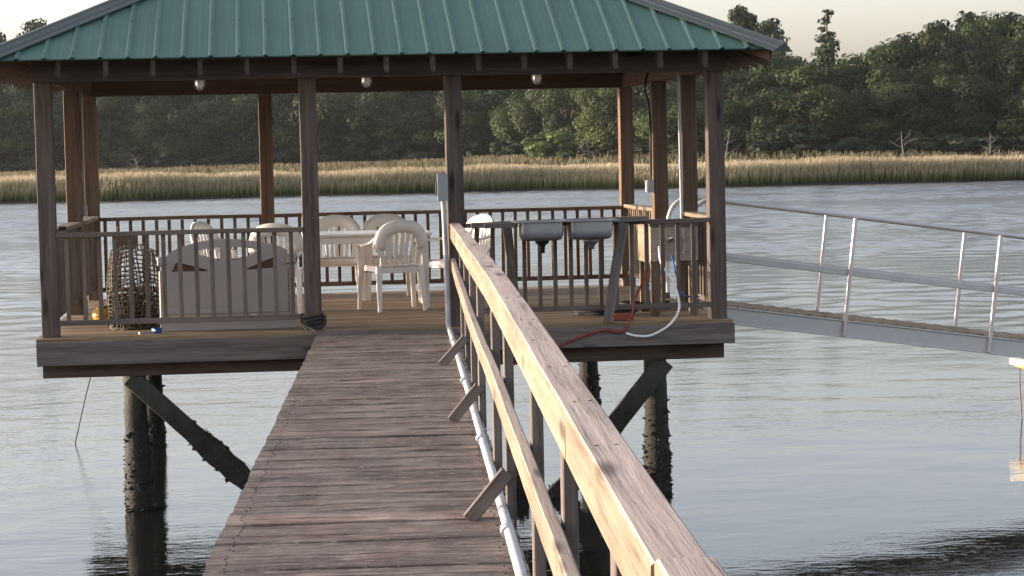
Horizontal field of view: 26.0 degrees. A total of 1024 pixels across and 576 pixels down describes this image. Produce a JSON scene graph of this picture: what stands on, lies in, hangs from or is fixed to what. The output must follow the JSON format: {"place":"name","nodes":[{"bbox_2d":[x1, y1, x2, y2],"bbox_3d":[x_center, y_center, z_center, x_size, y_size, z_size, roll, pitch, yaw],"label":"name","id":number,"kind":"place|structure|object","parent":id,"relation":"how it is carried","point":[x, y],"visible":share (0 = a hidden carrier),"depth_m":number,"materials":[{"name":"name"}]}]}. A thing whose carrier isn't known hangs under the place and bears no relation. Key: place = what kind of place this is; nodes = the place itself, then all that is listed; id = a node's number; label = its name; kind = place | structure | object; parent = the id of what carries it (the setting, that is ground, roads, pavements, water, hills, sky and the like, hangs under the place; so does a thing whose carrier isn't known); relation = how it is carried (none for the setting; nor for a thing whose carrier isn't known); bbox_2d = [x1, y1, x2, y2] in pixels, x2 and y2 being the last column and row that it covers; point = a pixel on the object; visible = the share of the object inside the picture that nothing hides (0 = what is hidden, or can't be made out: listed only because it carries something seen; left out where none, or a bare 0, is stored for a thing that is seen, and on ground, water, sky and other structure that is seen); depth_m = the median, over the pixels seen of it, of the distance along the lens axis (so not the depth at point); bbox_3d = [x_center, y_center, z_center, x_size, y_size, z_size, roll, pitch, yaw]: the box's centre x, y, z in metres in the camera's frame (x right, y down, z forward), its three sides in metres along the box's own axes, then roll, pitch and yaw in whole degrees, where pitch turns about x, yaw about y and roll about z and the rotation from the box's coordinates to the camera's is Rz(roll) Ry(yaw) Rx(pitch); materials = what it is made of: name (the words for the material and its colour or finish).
{"place":"outdoors","nodes":[
{"label":"outdoors","id":0,"kind":"place"},
{"bbox_2d":[0,153,1023,202],"bbox_3d":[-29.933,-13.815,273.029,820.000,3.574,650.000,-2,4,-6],"label":"ground","id":1,"kind":"structure","parent":0,"point":[821,183],"depth_m":163.85,"materials":[{"name":"plant"}]},
{"bbox_2d":[0,31,12,109],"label":"pine tree","id":2,"kind":"object","parent":1,"relation":"on","point":[2,94],"visible":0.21,"depth_m":311.57,"materials":[{"name":"green plant"}]},
{"bbox_2d":[0,108,29,160],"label":"broadleaf tree","id":3,"kind":"object","parent":1,"relation":"on","point":[5,123],"visible":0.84,"depth_m":293.96,"materials":[{"name":"green plant"}]},
{"bbox_2d":[15,18,47,36],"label":"pine tree","id":4,"kind":"object","parent":1,"relation":"on","point":[37,25],"visible":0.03,"depth_m":322.16,"materials":[{"name":"green plant"}]},
{"bbox_2d":[3,84,63,163],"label":"broadleaf tree","id":5,"kind":"object","parent":1,"relation":"on","point":[20,95],"visible":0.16,"depth_m":303.32,"materials":[{"name":"green plant"}]},
{"bbox_2d":[17,150,57,172],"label":"shrub","id":6,"kind":"object","parent":1,"relation":"on","point":[29,165],"visible":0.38,"depth_m":292.95,"materials":[{"name":"green plant"}]},
{"bbox_2d":[0,100,80,162],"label":"broadleaf tree","id":7,"kind":"object","parent":1,"relation":"on","point":[23,113],"visible":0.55,"depth_m":294.90,"materials":[{"name":"green plant"}]},
{"bbox_2d":[60,97,150,165],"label":"broadleaf tree","id":8,"kind":"object","parent":1,"relation":"on","point":[108,124],"visible":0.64,"depth_m":296.28,"materials":[{"name":"green plant"}]},
{"bbox_2d":[99,146,150,169],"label":"shrub","id":9,"kind":"object","parent":1,"relation":"on","point":[119,157],"visible":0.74,"depth_m":290.52,"materials":[{"name":"green plant"}]},
{"bbox_2d":[116,95,190,158],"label":"broadleaf tree","id":10,"kind":"object","parent":1,"relation":"on","point":[174,101],"visible":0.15,"depth_m":306.42,"materials":[{"name":"green plant"}]},
{"bbox_2d":[146,149,192,169],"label":"shrub","id":11,"kind":"object","parent":1,"relation":"on","point":[160,159],"visible":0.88,"depth_m":288.60,"materials":[{"name":"green plant"}]},
{"bbox_2d":[130,99,216,159],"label":"broadleaf tree","id":12,"kind":"object","parent":1,"relation":"on","point":[193,137],"visible":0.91,"depth_m":291.96,"materials":[{"name":"green plant"}]},
{"bbox_2d":[192,155,234,168],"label":"shrub","id":13,"kind":"object","parent":1,"relation":"on","point":[214,160],"visible":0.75,"depth_m":289.02,"materials":[{"name":"green plant"}]},
{"bbox_2d":[184,94,253,155],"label":"broadleaf tree","id":14,"kind":"object","parent":1,"relation":"on","point":[194,100],"visible":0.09,"depth_m":303.78,"materials":[{"name":"green plant"}]},
{"bbox_2d":[193,94,288,161],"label":"broadleaf tree","id":15,"kind":"object","parent":1,"relation":"on","point":[230,121],"visible":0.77,"depth_m":293.41,"materials":[{"name":"green plant"}]},
{"bbox_2d":[239,93,297,142],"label":"broadleaf tree","id":16,"kind":"object","parent":1,"relation":"on","point":[280,97],"visible":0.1,"depth_m":304.16,"materials":[{"name":"green plant"}]},
{"bbox_2d":[273,148,318,163],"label":"shrub","id":17,"kind":"object","parent":1,"relation":"on","point":[287,155],"visible":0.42,"depth_m":287.40,"materials":[{"name":"green plant"}]},
{"bbox_2d":[272,92,360,155],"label":"broadleaf tree","id":18,"kind":"object","parent":1,"relation":"on","point":[329,133],"visible":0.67,"depth_m":291.35,"materials":[{"name":"green plant"}]},
{"bbox_2d":[337,146,378,161],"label":"shrub","id":19,"kind":"object","parent":1,"relation":"on","point":[352,154],"visible":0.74,"depth_m":289.13,"materials":[{"name":"green plant"}]},
{"bbox_2d":[348,91,428,154],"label":"broadleaf tree","id":20,"kind":"object","parent":1,"relation":"on","point":[410,94],"visible":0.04,"depth_m":299.76,"materials":[{"name":"green plant"}]},
{"bbox_2d":[340,92,443,150],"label":"broadleaf tree","id":21,"kind":"object","parent":1,"relation":"on","point":[406,121],"visible":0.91,"depth_m":288.39,"materials":[{"name":"green plant"}]},
{"bbox_2d":[371,143,419,161],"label":"shrub","id":22,"kind":"object","parent":1,"relation":"on","point":[386,152],"visible":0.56,"depth_m":286.00,"materials":[{"name":"green plant"}]},
{"bbox_2d":[399,152,444,161],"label":"shrub","id":23,"kind":"object","parent":1,"relation":"on","point":[419,155],"visible":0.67,"depth_m":283.38,"materials":[{"name":"green plant"}]},
{"bbox_2d":[414,90,474,152],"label":"broadleaf tree","id":24,"kind":"object","parent":1,"relation":"on","point":[431,93],"visible":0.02,"depth_m":297.74,"materials":[{"name":"green plant"}]},
{"bbox_2d":[410,90,512,153],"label":"broadleaf tree","id":25,"kind":"object","parent":1,"relation":"on","point":[477,114],"visible":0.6,"depth_m":285.81,"materials":[{"name":"green plant"}]},
{"bbox_2d":[463,136,494,157],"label":"shrub","id":26,"kind":"object","parent":1,"relation":"on","point":[482,143],"visible":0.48,"depth_m":283.23,"materials":[{"name":"green plant"}]},
{"bbox_2d":[489,141,525,156],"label":"shrub","id":27,"kind":"object","parent":1,"relation":"on","point":[497,148],"visible":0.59,"depth_m":276.54,"materials":[{"name":"green plant"}]},
{"bbox_2d":[488,94,532,154],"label":"broadleaf tree","id":28,"kind":"object","parent":1,"relation":"on","point":[500,121],"visible":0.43,"depth_m":275.96,"materials":[{"name":"green plant"}]},
{"bbox_2d":[0,148,1023,178],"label":"marsh grass","id":29,"kind":"structure","parent":1,"relation":"on","point":[594,159],"depth_m":222.19,"materials":[{"name":"green plant"}]},
{"bbox_2d":[508,89,557,137],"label":"broadleaf tree","id":30,"kind":"object","parent":1,"relation":"on","point":[527,116],"visible":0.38,"depth_m":270.24,"materials":[{"name":"green plant"}]},
{"bbox_2d":[521,130,577,160],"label":"bush","id":31,"kind":"object","parent":1,"relation":"on","point":[546,146],"visible":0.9,"depth_m":231.98,"materials":[{"name":"green plant"}]},
{"bbox_2d":[534,89,593,144],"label":"broadleaf tree","id":32,"kind":"object","parent":1,"relation":"on","point":[558,119],"visible":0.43,"depth_m":249.78,"materials":[{"name":"green plant"}]},
{"bbox_2d":[557,133,608,156],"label":"shrub","id":33,"kind":"object","parent":1,"relation":"on","point":[578,150],"visible":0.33,"depth_m":240.16,"materials":[{"name":"green plant"}]},
{"bbox_2d":[571,88,639,155],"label":"broadleaf tree","id":34,"kind":"object","parent":1,"relation":"on","point":[584,96],"visible":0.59,"depth_m":238.35,"materials":[{"name":"green plant"}]},
{"bbox_2d":[586,94,647,148],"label":"broadleaf tree","id":35,"kind":"object","parent":1,"relation":"on","point":[610,103],"visible":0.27,"depth_m":236.65,"materials":[{"name":"green plant"}]},
{"bbox_2d":[613,136,674,157],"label":"shrub","id":36,"kind":"object","parent":1,"relation":"on","point":[643,147],"visible":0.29,"depth_m":229.33,"materials":[{"name":"green plant"}]},
{"bbox_2d":[633,96,704,143],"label":"broadleaf tree","id":37,"kind":"object","parent":1,"relation":"on","point":[641,120],"visible":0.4,"depth_m":227.28,"materials":[{"name":"green plant"}]},
{"bbox_2d":[636,75,734,119],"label":"broadleaf tree","id":38,"kind":"object","parent":1,"relation":"on","point":[673,87],"visible":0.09,"depth_m":238.15,"materials":[{"name":"green plant"}]},
{"bbox_2d":[696,68,786,122],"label":"broadleaf tree","id":39,"kind":"object","parent":1,"relation":"on","point":[741,85],"visible":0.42,"depth_m":237.54,"materials":[{"name":"green plant"}]},
{"bbox_2d":[727,3,760,30],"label":"pine tree","id":40,"kind":"object","parent":1,"relation":"on","point":[739,15],"visible":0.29,"depth_m":264.23,"materials":[{"name":"green plant"}]},
{"bbox_2d":[724,87,800,144],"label":"broadleaf tree","id":41,"kind":"object","parent":1,"relation":"on","point":[735,115],"visible":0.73,"depth_m":224.54,"materials":[{"name":"green plant"}]},
{"bbox_2d":[753,18,789,53],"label":"pine tree","id":42,"kind":"object","parent":1,"relation":"on","point":[769,28],"visible":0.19,"depth_m":260.99,"materials":[{"name":"green plant"}]},
{"bbox_2d":[744,124,810,157],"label":"shrub","id":43,"kind":"object","parent":1,"relation":"on","point":[780,134],"visible":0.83,"depth_m":217.52,"materials":[{"name":"green plant"}]},
{"bbox_2d":[749,51,806,115],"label":"broadleaf tree","id":44,"kind":"object","parent":1,"relation":"on","point":[772,68],"visible":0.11,"depth_m":243.20,"materials":[{"name":"green plant"}]},
{"bbox_2d":[757,62,855,124],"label":"broadleaf tree","id":45,"kind":"object","parent":1,"relation":"on","point":[800,78],"visible":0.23,"depth_m":233.46,"materials":[{"name":"green plant"}]},
{"bbox_2d":[774,133,839,155],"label":"shrub","id":46,"kind":"object","parent":1,"relation":"on","point":[814,142],"visible":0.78,"depth_m":217.03,"materials":[{"name":"green plant"}]},
{"bbox_2d":[768,84,875,140],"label":"broadleaf tree","id":47,"kind":"object","parent":1,"relation":"on","point":[819,112],"visible":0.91,"depth_m":220.65,"materials":[{"name":"green plant"}]},
{"bbox_2d":[808,9,852,97],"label":"pine tree","id":48,"kind":"object","parent":1,"relation":"on","point":[826,50],"visible":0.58,"depth_m":234.86,"materials":[{"name":"green plant"}]},
{"bbox_2d":[832,136,884,154],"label":"shrub","id":49,"kind":"object","parent":1,"relation":"on","point":[854,144],"visible":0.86,"depth_m":216.78,"materials":[{"name":"green plant"}]},
{"bbox_2d":[833,38,931,103],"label":"broadleaf tree","id":50,"kind":"object","parent":1,"relation":"on","point":[897,55],"visible":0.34,"depth_m":239.02,"materials":[{"name":"green plant"}]},
{"bbox_2d":[845,65,925,118],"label":"broadleaf tree","id":51,"kind":"object","parent":1,"relation":"on","point":[885,76],"visible":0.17,"depth_m":230.84,"materials":[{"name":"green plant"}]},
{"bbox_2d":[873,135,898,153],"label":"shrub","id":52,"kind":"object","parent":1,"relation":"on","point":[885,142],"visible":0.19,"depth_m":219.78,"materials":[{"name":"green plant"}]},
{"bbox_2d":[843,80,954,141],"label":"broadleaf tree","id":53,"kind":"object","parent":1,"relation":"on","point":[896,102],"visible":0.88,"depth_m":221.25,"materials":[{"name":"green plant"}]},
{"bbox_2d":[892,34,934,68],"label":"pine tree","id":54,"kind":"object","parent":1,"relation":"on","point":[913,41],"visible":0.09,"depth_m":249.28,"materials":[{"name":"green plant"}]},
{"bbox_2d":[884,130,954,153],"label":"shrub","id":55,"kind":"object","parent":1,"relation":"on","point":[919,136],"visible":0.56,"depth_m":219.46,"materials":[{"name":"green plant"}]},
{"bbox_2d":[914,19,952,41],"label":"pine tree","id":56,"kind":"object","parent":1,"relation":"on","point":[940,25],"visible":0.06,"depth_m":257.21,"materials":[{"name":"green plant"}]},
{"bbox_2d":[915,134,975,154],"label":"shrub","id":57,"kind":"object","parent":1,"relation":"on","point":[955,142],"visible":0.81,"depth_m":215.48,"materials":[{"name":"green plant"}]},
{"bbox_2d":[903,55,993,123],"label":"broadleaf tree","id":58,"kind":"object","parent":1,"relation":"on","point":[926,78],"visible":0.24,"depth_m":231.73,"materials":[{"name":"green plant"}]},
{"bbox_2d":[911,28,992,104],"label":"broadleaf tree","id":59,"kind":"object","parent":1,"relation":"on","point":[957,45],"visible":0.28,"depth_m":238.48,"materials":[{"name":"green plant"}]},
{"bbox_2d":[948,10,991,43],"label":"pine tree","id":60,"kind":"object","parent":1,"relation":"on","point":[964,18],"visible":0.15,"depth_m":255.52,"materials":[{"name":"green plant"}]},
{"bbox_2d":[924,72,1016,139],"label":"broadleaf tree","id":61,"kind":"object","parent":1,"relation":"on","point":[976,109],"visible":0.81,"depth_m":221.54,"materials":[{"name":"green plant"}]},
{"bbox_2d":[956,10,1013,84],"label":"broadleaf tree","id":62,"kind":"object","parent":1,"relation":"on","point":[980,33],"visible":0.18,"depth_m":248.53,"materials":[{"name":"green plant"}]},
{"bbox_2d":[959,136,1015,155],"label":"shrub","id":63,"kind":"object","parent":1,"relation":"on","point":[977,141],"visible":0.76,"depth_m":214.24,"materials":[{"name":"green plant"}]},
{"bbox_2d":[959,43,1023,121],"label":"broadleaf tree","id":64,"kind":"object","parent":1,"relation":"on","point":[1009,65],"visible":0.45,"depth_m":231.66,"materials":[{"name":"green plant"}]},
{"bbox_2d":[980,35,1023,90],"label":"broadleaf tree","id":65,"kind":"object","parent":1,"relation":"on","point":[994,47],"visible":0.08,"depth_m":240.35,"materials":[{"name":"green plant"}]},
{"bbox_2d":[991,135,1023,154],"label":"shrub","id":66,"kind":"object","parent":1,"relation":"on","point":[1019,144],"visible":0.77,"depth_m":214.46,"materials":[{"name":"green plant"}]},
{"bbox_2d":[996,84,1023,137],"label":"broadleaf tree","id":67,"kind":"object","parent":1,"relation":"on","point":[1014,106],"visible":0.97,"depth_m":219.10,"materials":[{"name":"green plant"}]},
{"bbox_2d":[1000,15,1023,93],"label":"broadleaf tree","id":68,"kind":"object","parent":1,"relation":"on","point":[1018,29],"visible":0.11,"depth_m":246.79,"materials":[{"name":"green plant"}]},
{"bbox_2d":[0,179,1023,575],"bbox_3d":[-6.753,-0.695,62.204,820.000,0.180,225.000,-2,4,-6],"label":"water","id":69,"kind":"structure","parent":0,"point":[806,455],"depth_m":25.49,"materials":[{"name":"grey liquid"}]},
{"bbox_2d":[202,329,530,575],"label":"walkway","id":70,"kind":"structure","parent":69,"relation":"in","point":[369,460],"depth_m":10.41,"materials":[{"name":"brown wood"}]},
{"bbox_2d":[441,202,527,575],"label":"conduit pipe","id":71,"kind":"object","parent":70,"relation":"on","point":[507,531],"visible":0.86,"depth_m":11.23,"materials":[{"name":"grey plastic"}]},
{"bbox_2d":[439,223,727,575],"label":"walkway handrail","id":72,"kind":"object","parent":70,"relation":"attached to","point":[644,530],"visible":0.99,"depth_m":5.74,"materials":[{"name":"brown wood"}]},
{"bbox_2d":[0,0,791,511],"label":"pavilion","id":73,"kind":"structure","parent":69,"relation":"in","point":[306,50],"depth_m":19.11,"materials":[{"name":"brown wood"}]},
{"bbox_2d":[57,222,81,316],"bbox_3d":[-4.076,-0.171,20.209,0.140,0.782,2.585,-2,4,-6],"label":"railing","id":74,"kind":"object","parent":73,"relation":"attached to","point":[71,227],"visible":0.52,"depth_m":20.61,"materials":[{"name":"brown wood"}]},
{"bbox_2d":[80,92,86,216],"bbox_3d":[-4.158,-1.296,21.536,0.040,1.205,0.060,-2,4,-6],"label":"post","id":75,"kind":"object","parent":73,"relation":"attached to","point":[83,176],"visible":1,"depth_m":21.53,"materials":[{"name":"brown wood"}]},
{"bbox_2d":[83,216,98,295],"bbox_3d":[-4.341,-0.317,22.625,0.140,0.784,1.995,-2,4,-6],"label":"railing","id":76,"kind":"object","parent":73,"relation":"attached to","point":[90,252],"visible":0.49,"depth_m":23.01,"materials":[{"name":"brown wood"}]},
{"bbox_2d":[106,244,159,329],"bbox_3d":[-3.344,-0.016,19.647,0.487,0.755,0.430,-2,4,-6],"label":"crab trap","id":77,"kind":"object","parent":73,"relation":"on","point":[139,306],"visible":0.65,"depth_m":19.54,"materials":[{"name":"metal"}]},
{"bbox_2d":[56,227,304,325],"bbox_3d":[-2.817,-0.100,18.923,2.077,0.792,0.090,-2,4,-6],"label":"railing","id":78,"kind":"object","parent":73,"relation":"attached to","point":[181,318],"visible":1,"depth_m":18.90,"materials":[{"name":"brown wood"}]},
{"bbox_2d":[190,222,236,258],"bbox_3d":[-2.808,-0.217,21.762,0.606,0.873,0.640,0,4,22],"label":"plastic chair","id":79,"kind":"object","parent":73,"relation":"on","point":[199,225],"visible":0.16,"depth_m":21.84,"materials":[{"name":"white plastic"}]},
{"bbox_2d":[156,239,297,331],"bbox_3d":[-2.499,-0.046,19.535,1.239,0.791,0.602,-2,4,-6],"label":"garden bench","id":80,"kind":"object","parent":73,"relation":"on","point":[283,269],"visible":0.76,"depth_m":19.28,"materials":[{"name":"wood"}]},
{"bbox_2d":[248,223,303,314],"bbox_3d":[-2.204,-0.194,21.187,0.640,0.873,0.606,-1,4,6],"label":"plastic chair","id":81,"kind":"object","parent":73,"relation":"on","point":[297,244],"visible":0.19,"depth_m":20.92,"materials":[{"name":"white plastic"}]},
{"bbox_2d":[300,312,326,333],"bbox_3d":[-1.702,0.346,19.043,0.227,0.276,0.353,-2,4,-6],"label":"rope","id":82,"kind":"object","parent":73,"relation":"attached to","point":[323,318],"visible":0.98,"depth_m":19.02,"materials":[{"name":"black fabric"}]},
{"bbox_2d":[319,215,366,300],"bbox_3d":[-1.808,-0.311,22.948,0.640,0.873,0.606,-1,4,-4],"label":"plastic chair","id":83,"kind":"object","parent":73,"relation":"on","point":[330,222],"visible":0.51,"depth_m":23.14,"materials":[{"name":"white plastic"}]},
{"bbox_2d":[99,206,621,291],"bbox_3d":[-1.594,-0.428,23.976,5.613,0.797,0.090,-2,4,-6],"label":"railing","id":84,"kind":"object","parent":73,"relation":"attached to","point":[391,281],"visible":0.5,"depth_m":24.00,"materials":[{"name":"brown wood"}]},
{"bbox_2d":[301,229,431,307],"bbox_3d":[-1.435,-0.183,21.852,1.240,0.734,0.960,-2,4,-6],"label":"plastic table","id":85,"kind":"object","parent":73,"relation":"on","point":[346,237],"visible":0.29,"depth_m":21.42,"materials":[{"name":"white plastic"}]},
{"bbox_2d":[362,214,410,300],"bbox_3d":[-1.262,-0.327,23.027,0.640,0.873,0.606,-2,4,-12],"label":"plastic chair","id":86,"kind":"object","parent":73,"relation":"on","point":[373,222],"visible":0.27,"depth_m":23.21,"materials":[{"name":"white plastic"}]},
{"bbox_2d":[356,220,427,312],"bbox_3d":[-1.128,-0.222,21.293,0.640,0.873,0.606,-2,4,-20],"label":"plastic chair","id":87,"kind":"object","parent":73,"relation":"on","point":[387,231],"visible":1,"depth_m":21.09,"materials":[{"name":"white plastic"}]},
{"bbox_2d":[435,174,447,201],"bbox_3d":[-0.604,-0.862,19.056,0.106,0.239,0.078,-2,4,-6],"label":"switch box","id":88,"kind":"object","parent":73,"relation":"attached to","point":[441,188],"visible":1,"depth_m":19.02,"materials":[{"name":"grey metal"}]},
{"bbox_2d":[421,214,493,302],"bbox_3d":[-0.503,-0.289,22.163,0.606,0.873,0.640,-4,5,-38],"label":"plastic chair","id":89,"kind":"object","parent":73,"relation":"on","point":[436,263],"visible":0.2,"depth_m":22.24,"materials":[{"name":"white plastic"}]},
{"bbox_2d":[471,216,648,322],"bbox_3d":[0.445,-0.134,19.003,1.541,0.920,0.470,-2,4,-6],"label":"sink counter","id":90,"kind":"object","parent":73,"relation":"on","point":[590,232],"visible":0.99,"depth_m":18.93,"materials":[{"name":"grey wood"}]},
{"bbox_2d":[514,270,648,364],"bbox_3d":[0.692,0.239,19.210,1.361,0.810,0.400,-3,4,-28],"label":"hose","id":91,"kind":"object","parent":73,"relation":"hanging from","point":[609,330],"visible":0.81,"depth_m":19.16,"materials":[{"name":"red rubber"}]},
{"bbox_2d":[465,218,710,313],"bbox_3d":[0.665,-0.195,19.300,2.141,0.784,0.090,-2,4,-6],"label":"railing","id":92,"kind":"object","parent":73,"relation":"attached to","point":[663,304],"visible":0.64,"depth_m":19.31,"materials":[{"name":"brown wood"}]},
{"bbox_2d":[572,309,637,315],"bbox_3d":[0.838,0.200,20.008,0.604,0.082,0.505,-2,4,-6],"label":"board","id":93,"kind":"object","parent":73,"relation":"on","point":[599,312],"visible":0.48,"depth_m":19.81,"materials":[{"name":"brown wood"}]},
{"bbox_2d":[623,204,651,281],"bbox_3d":[1.378,-0.472,23.270,0.100,0.778,1.945,-2,4,-6],"label":"railing","id":94,"kind":"object","parent":73,"relation":"attached to","point":[636,210],"visible":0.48,"depth_m":23.60,"materials":[{"name":"brown wood"}]},
{"bbox_2d":[644,72,651,179],"bbox_3d":[1.354,-1.613,22.086,0.074,1.083,0.031,-2,4,-19],"label":"cable","id":95,"kind":"object","parent":73,"relation":"hanging from","point":[649,110],"visible":0.97,"depth_m":22.09,"materials":[{"name":"black rubber"}]},
{"bbox_2d":[626,246,680,337],"bbox_3d":[1.183,0.028,19.473,0.486,0.763,0.626,-2,4,-6],"label":"hose","id":96,"kind":"object","parent":73,"relation":"hanging from","point":[674,318],"visible":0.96,"depth_m":19.20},
{"bbox_2d":[637,223,698,315],"bbox_3d":[1.419,-0.189,20.168,0.450,0.835,0.763,-2,4,-6],"label":"cleaning table","id":97,"kind":"object","parent":73,"relation":"on","point":[669,234],"visible":0.73,"depth_m":19.87,"materials":[{"name":"grey wood"}]},
{"bbox_2d":[677,72,682,217],"bbox_3d":[1.562,-0.992,20.591,0.038,2.140,0.028,-2,4,-6],"label":"conduit pipe","id":98,"kind":"object","parent":73,"relation":"attached to","point":[680,145],"visible":0.66,"depth_m":20.56,"materials":[{"name":"grey plastic"}]},
{"bbox_2d":[684,211,707,301],"bbox_3d":[1.726,-0.286,20.109,0.120,0.786,1.136,-2,4,-6],"label":"railing","id":99,"kind":"object","parent":73,"relation":"attached to","point":[702,264],"visible":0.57,"depth_m":20.03,"materials":[{"name":"brown wood"}]},
{"bbox_2d":[665,196,1023,357],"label":"gangway","id":100,"kind":"object","parent":73,"relation":"attached to","point":[846,325],"visible":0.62,"depth_m":21.14,"materials":[{"name":"metal"}]},
{"bbox_2d":[0,0,1023,106],"label":"sky","id":101,"kind":"structure","parent":0,"point":[859,25],"materials":[{"name":"white"}]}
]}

